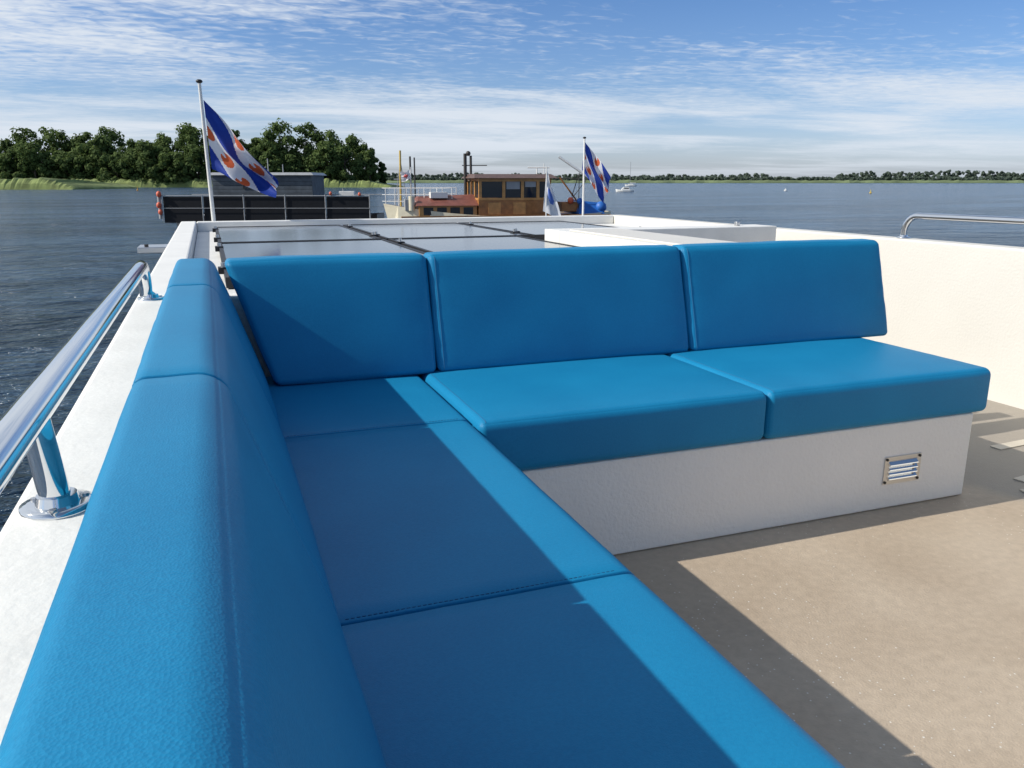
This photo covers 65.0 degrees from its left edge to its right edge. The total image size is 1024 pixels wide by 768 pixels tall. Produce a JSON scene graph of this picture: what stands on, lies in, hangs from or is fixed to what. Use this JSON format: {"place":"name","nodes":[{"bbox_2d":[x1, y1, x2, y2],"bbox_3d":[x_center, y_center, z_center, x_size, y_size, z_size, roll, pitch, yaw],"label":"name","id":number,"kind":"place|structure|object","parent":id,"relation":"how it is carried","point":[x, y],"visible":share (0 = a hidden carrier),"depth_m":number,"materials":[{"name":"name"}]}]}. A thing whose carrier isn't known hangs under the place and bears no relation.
{"place":"outdoors","nodes":[
{"label":"outdoors","id":0,"kind":"place"},
{"bbox_2d":[229,293,270,376],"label":"bench back wall","id":1,"kind":"structure","parent":0,"point":[240,310],"depth_m":2.68,"materials":[{"name":"white paint"}]},
{"bbox_2d":[0,183,1023,531],"bbox_3d":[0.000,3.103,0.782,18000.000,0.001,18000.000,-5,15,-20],"label":"lake water","id":2,"kind":"structure","parent":0,"point":[68,259],"depth_m":64.64,"materials":[{"name":"blue liquid"}]},
{"bbox_2d":[0,177,136,189],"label":"reed bank","id":3,"kind":"structure","parent":2,"relation":"on","point":[41,183],"depth_m":328.33,"materials":[{"name":"green plant"}]},
{"bbox_2d":[38,178,403,186],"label":"reed bank","id":4,"kind":"structure","parent":2,"relation":"in","point":[196,182],"depth_m":443.33,"materials":[{"name":"green plant"}]},
{"bbox_2d":[0,117,387,186],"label":"island trees","id":5,"kind":"object","parent":4,"relation":"on","point":[100,156],"visible":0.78,"depth_m":446.43,"materials":[{"name":"green plant"}]},
{"bbox_2d":[156,159,383,226],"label":"black barge","id":6,"kind":"object","parent":2,"relation":"on","point":[301,195],"visible":0.55,"depth_m":41.92,"materials":[{"name":"black painted metal"},{"name":"grey metal"}]},
{"bbox_2d":[382,150,611,217],"bbox_3d":[-0.898,-8.796,39.287,10.824,5.051,4.890,-3,15,-14],"label":"wooden motor yacht","id":7,"kind":"object","parent":2,"relation":"on","point":[495,195],"visible":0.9,"depth_m":37.51,"materials":[{"name":"brown wood"}]},
{"bbox_2d":[400,167,411,195],"bbox_3d":[-4.944,-9.046,37.415,0.524,2.050,0.158,2,14,8],"label":"pennant flag","id":8,"kind":"object","parent":7,"relation":"on","point":[405,175],"visible":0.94,"depth_m":37.28,"materials":[{"name":"white fabric"}]},
{"bbox_2d":[543,166,560,215],"bbox_3d":[1.843,-8.587,36.207,0.884,2.350,0.259,-1,14,-5],"label":"pennant flag","id":9,"kind":"object","parent":7,"relation":"on","point":[550,206],"visible":0.94,"depth_m":36.30,"materials":[{"name":"white fabric"}]},
{"bbox_2d":[616,187,633,191],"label":"motorboat","id":10,"kind":"object","parent":2,"relation":"on","point":[625,189],"visible":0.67,"depth_m":251.93,"materials":[{"name":"white paint"}]},
{"bbox_2d":[625,163,636,185],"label":"sailboat","id":11,"kind":"object","parent":2,"relation":"on","point":[630,174],"visible":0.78,"depth_m":542.42,"materials":[{"name":"white paint"}]},
{"bbox_2d":[0,215,1023,744],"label":"boat bulwark","id":12,"kind":"object","parent":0,"point":[956,301],"visible":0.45,"depth_m":4.02,"materials":[{"name":"white paint"}]},
{"bbox_2d":[0,0,1023,179],"label":"sky","id":13,"kind":"structure","parent":0,"point":[774,88],"materials":[{"name":"blue"}]},
{"bbox_2d":[375,180,1023,182],"bbox_3d":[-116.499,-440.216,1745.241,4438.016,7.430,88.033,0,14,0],"label":"meadow","id":14,"kind":"structure","parent":0,"point":[763,181],"depth_m":1708.42,"materials":[{"name":"green plant"}]},
{"bbox_2d":[197,169,1023,180],"bbox_3d":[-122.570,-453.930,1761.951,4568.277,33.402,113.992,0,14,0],"label":"shore trees","id":15,"kind":"object","parent":14,"relation":"on","point":[969,175],"visible":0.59,"depth_m":1727.71,"materials":[{"name":"green plant"}]},
{"bbox_3d":[1.202,2.023,2.508,4.000,1.850,20.800,-5,15,-20],"label":"boat","id":16,"kind":"object","parent":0,"visible":0},
{"bbox_2d":[0,260,163,520],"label":"handrail","id":17,"kind":"object","parent":16,"relation":"on","point":[27,429],"visible":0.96,"depth_m":0.86,"materials":[{"name":"metal"}]},
{"bbox_2d":[137,244,167,252],"bbox_3d":[-2.208,-0.806,4.975,0.183,0.130,0.250,-5,15,-20],"label":"mooring bracket","id":18,"kind":"object","parent":16,"relation":"attached to","point":[152,248],"visible":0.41,"depth_m":4.86,"materials":[{"name":"metal"}]},
{"bbox_2d":[196,79,277,220],"bbox_3d":[-2.255,-1.806,6.650,0.596,1.352,0.193,-1,14,-5],"label":"flagpole with flag","id":19,"kind":"object","parent":16,"relation":"attached to","point":[232,158],"visible":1,"depth_m":6.64,"materials":[{"name":"blue fabric"}]},
{"bbox_2d":[193,224,641,293],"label":"cabin roof","id":20,"kind":"structure","parent":16,"relation":"on","point":[205,244],"depth_m":5.02,"materials":[{"name":"white paint"}]},
{"bbox_2d":[212,225,381,242],"bbox_3d":[-1.613,-1.091,5.812,1.034,0.065,1.810,-5,15,-20],"label":"solar panel","id":21,"kind":"object","parent":20,"relation":"on","point":[234,234],"visible":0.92,"depth_m":5.69,"materials":[{"name":"grey glass"}]},
{"bbox_2d":[215,239,425,287],"bbox_3d":[-0.954,-0.656,4.084,1.034,0.065,1.890,-5,15,-20],"label":"solar panel","id":22,"kind":"object","parent":20,"relation":"on","point":[258,249],"visible":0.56,"depth_m":4.41,"materials":[{"name":"grey glass"}]},
{"bbox_2d":[343,223,529,239],"bbox_3d":[-0.656,-1.178,6.155,1.034,0.065,1.810,-5,15,-20],"label":"solar panel","id":23,"kind":"object","parent":20,"relation":"on","point":[410,230],"visible":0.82,"depth_m":6.03,"materials":[{"name":"grey glass"}]},
{"bbox_2d":[388,236,579,251],"bbox_3d":[-0.049,-0.738,4.408,0.924,0.065,1.890,-5,15,-20],"label":"solar panel","id":24,"kind":"object","parent":20,"relation":"on","point":[465,243],"visible":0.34,"depth_m":4.77,"materials":[{"name":"grey glass"}]},
{"bbox_2d":[458,221,640,239],"bbox_3d":[0.300,-1.264,6.498,1.034,0.065,1.810,-5,15,-20],"label":"solar panel","id":25,"kind":"object","parent":20,"relation":"on","point":[534,229],"visible":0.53,"depth_m":6.57,"materials":[{"name":"grey glass"}]},
{"bbox_2d":[545,221,776,246],"bbox_3d":[1.264,-0.596,4.531,1.580,0.540,1.838,-5,15,-20],"label":"stair coaming","id":26,"kind":"object","parent":20,"relation":"on","point":[654,235],"visible":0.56,"depth_m":4.86,"materials":[{"name":"white paint"}]},
{"bbox_2d":[582,137,610,214],"bbox_3d":[0.823,-1.916,7.865,0.278,0.970,0.130,-2,14,-8],"label":"flagpole with flag","id":27,"kind":"object","parent":16,"relation":"attached to","point":[595,172],"visible":1,"depth_m":7.84,"materials":[{"name":"blue fabric"}]},
{"bbox_2d":[614,400,1023,767],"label":"deck floor","id":28,"kind":"structure","parent":16,"relation":"on","point":[890,637],"depth_m":2.11,"materials":[{"name":"paint"}]},
{"bbox_2d":[522,412,972,554],"bbox_3d":[0.961,0.715,1.028,2.568,0.308,4.675,-5,15,-20],"label":"bench base","id":29,"kind":"object","parent":28,"relation":"on","point":[626,504],"visible":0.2,"depth_m":2.56,"materials":[{"name":"white paint"}]},
{"bbox_2d":[266,375,468,438],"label":"corner seat cushion","id":30,"kind":"object","parent":29,"relation":"on","point":[302,410],"visible":0.38,"depth_m":2.33,"materials":[{"name":"blue leather"}]},
{"bbox_2d":[166,258,280,427],"bbox_3d":[-0.835,-0.130,2.324,0.244,0.413,0.734,-5,15,-20],"label":"backrest cushion","id":31,"kind":"object","parent":30,"relation":"on","point":[195,271],"visible":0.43,"depth_m":2.15,"materials":[{"name":"blue leather"}]},
{"bbox_2d":[225,253,435,384],"bbox_3d":[-0.588,-0.221,2.655,0.650,0.399,0.210,-5,15,-20],"label":"backrest cushion","id":32,"kind":"object","parent":30,"relation":"on","point":[312,319],"visible":1,"depth_m":2.60,"materials":[{"name":"blue leather"}]},
{"bbox_2d":[285,421,634,625],"bbox_3d":[-0.244,0.305,1.697,0.641,0.161,0.945,-5,15,-20],"label":"seat cushion","id":33,"kind":"object","parent":29,"relation":"on","point":[404,520],"visible":0.54,"depth_m":1.52,"materials":[{"name":"blue leather"}]},
{"bbox_2d":[132,285,337,614],"bbox_3d":[-0.537,0.067,1.544,0.244,0.413,0.979,-5,15,-20],"label":"backrest cushion","id":34,"kind":"object","parent":33,"relation":"on","point":[193,331],"visible":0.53,"depth_m":1.28,"materials":[{"name":"blue leather"}]},
{"bbox_2d":[417,354,765,470],"bbox_3d":[0.220,0.054,2.685,0.941,0.172,0.783,-5,15,-20],"label":"seat cushion","id":35,"kind":"object","parent":29,"relation":"on","point":[523,417],"visible":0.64,"depth_m":2.40,"materials":[{"name":"blue leather"}]},
{"bbox_2d":[423,245,688,370],"bbox_3d":[0.180,-0.291,2.930,0.993,0.398,0.212,-5,15,-20],"label":"backrest cushion","id":36,"kind":"object","parent":35,"relation":"on","point":[499,307],"visible":0.87,"depth_m":2.86,"materials":[{"name":"blue leather"}]},
{"bbox_2d":[341,574,845,767],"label":"seat cushion","id":37,"kind":"object","parent":29,"relation":"on","point":[625,671],"visible":0.7,"depth_m":1.03,"materials":[{"name":"blue leather"}]},
{"bbox_2d":[0,374,385,767],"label":"backrest cushion","id":38,"kind":"object","parent":37,"relation":"on","point":[192,620],"visible":1,"depth_m":0.50,"materials":[{"name":"blue leather"}]},
{"bbox_2d":[664,338,990,437],"bbox_3d":[1.102,-0.026,3.001,0.940,0.172,0.783,-5,15,-20],"label":"seat cushion","id":39,"kind":"object","parent":29,"relation":"on","point":[808,387],"visible":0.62,"depth_m":2.71,"materials":[{"name":"blue leather"}]},
{"bbox_2d":[672,239,886,350],"bbox_3d":[1.099,-0.374,3.260,0.969,0.399,0.211,-5,15,-20],"label":"backrest cushion","id":40,"kind":"object","parent":39,"relation":"on","point":[739,294],"visible":0.84,"depth_m":3.19,"materials":[{"name":"blue leather"}]},
{"bbox_2d":[882,452,921,484],"bbox_3d":[1.344,0.292,2.763,0.160,0.098,0.012,-5,15,-20],"label":"ventilation grille","id":41,"kind":"object","parent":29,"relation":"attached to","point":[904,470],"visible":1,"depth_m":2.76,"materials":[{"name":"metal"}]},
{"bbox_2d":[990,439,1023,491],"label":"deck paint patch","id":42,"kind":"object","parent":28,"relation":"on","point":[1012,444],"visible":1,"depth_m":3.44,"materials":[{"name":"white paint"}]},
{"bbox_2d":[896,213,1023,237],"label":"handrail","id":43,"kind":"object","parent":16,"relation":"on","point":[964,218],"visible":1,"depth_m":4.31,"materials":[{"name":"metal"}]}
]}

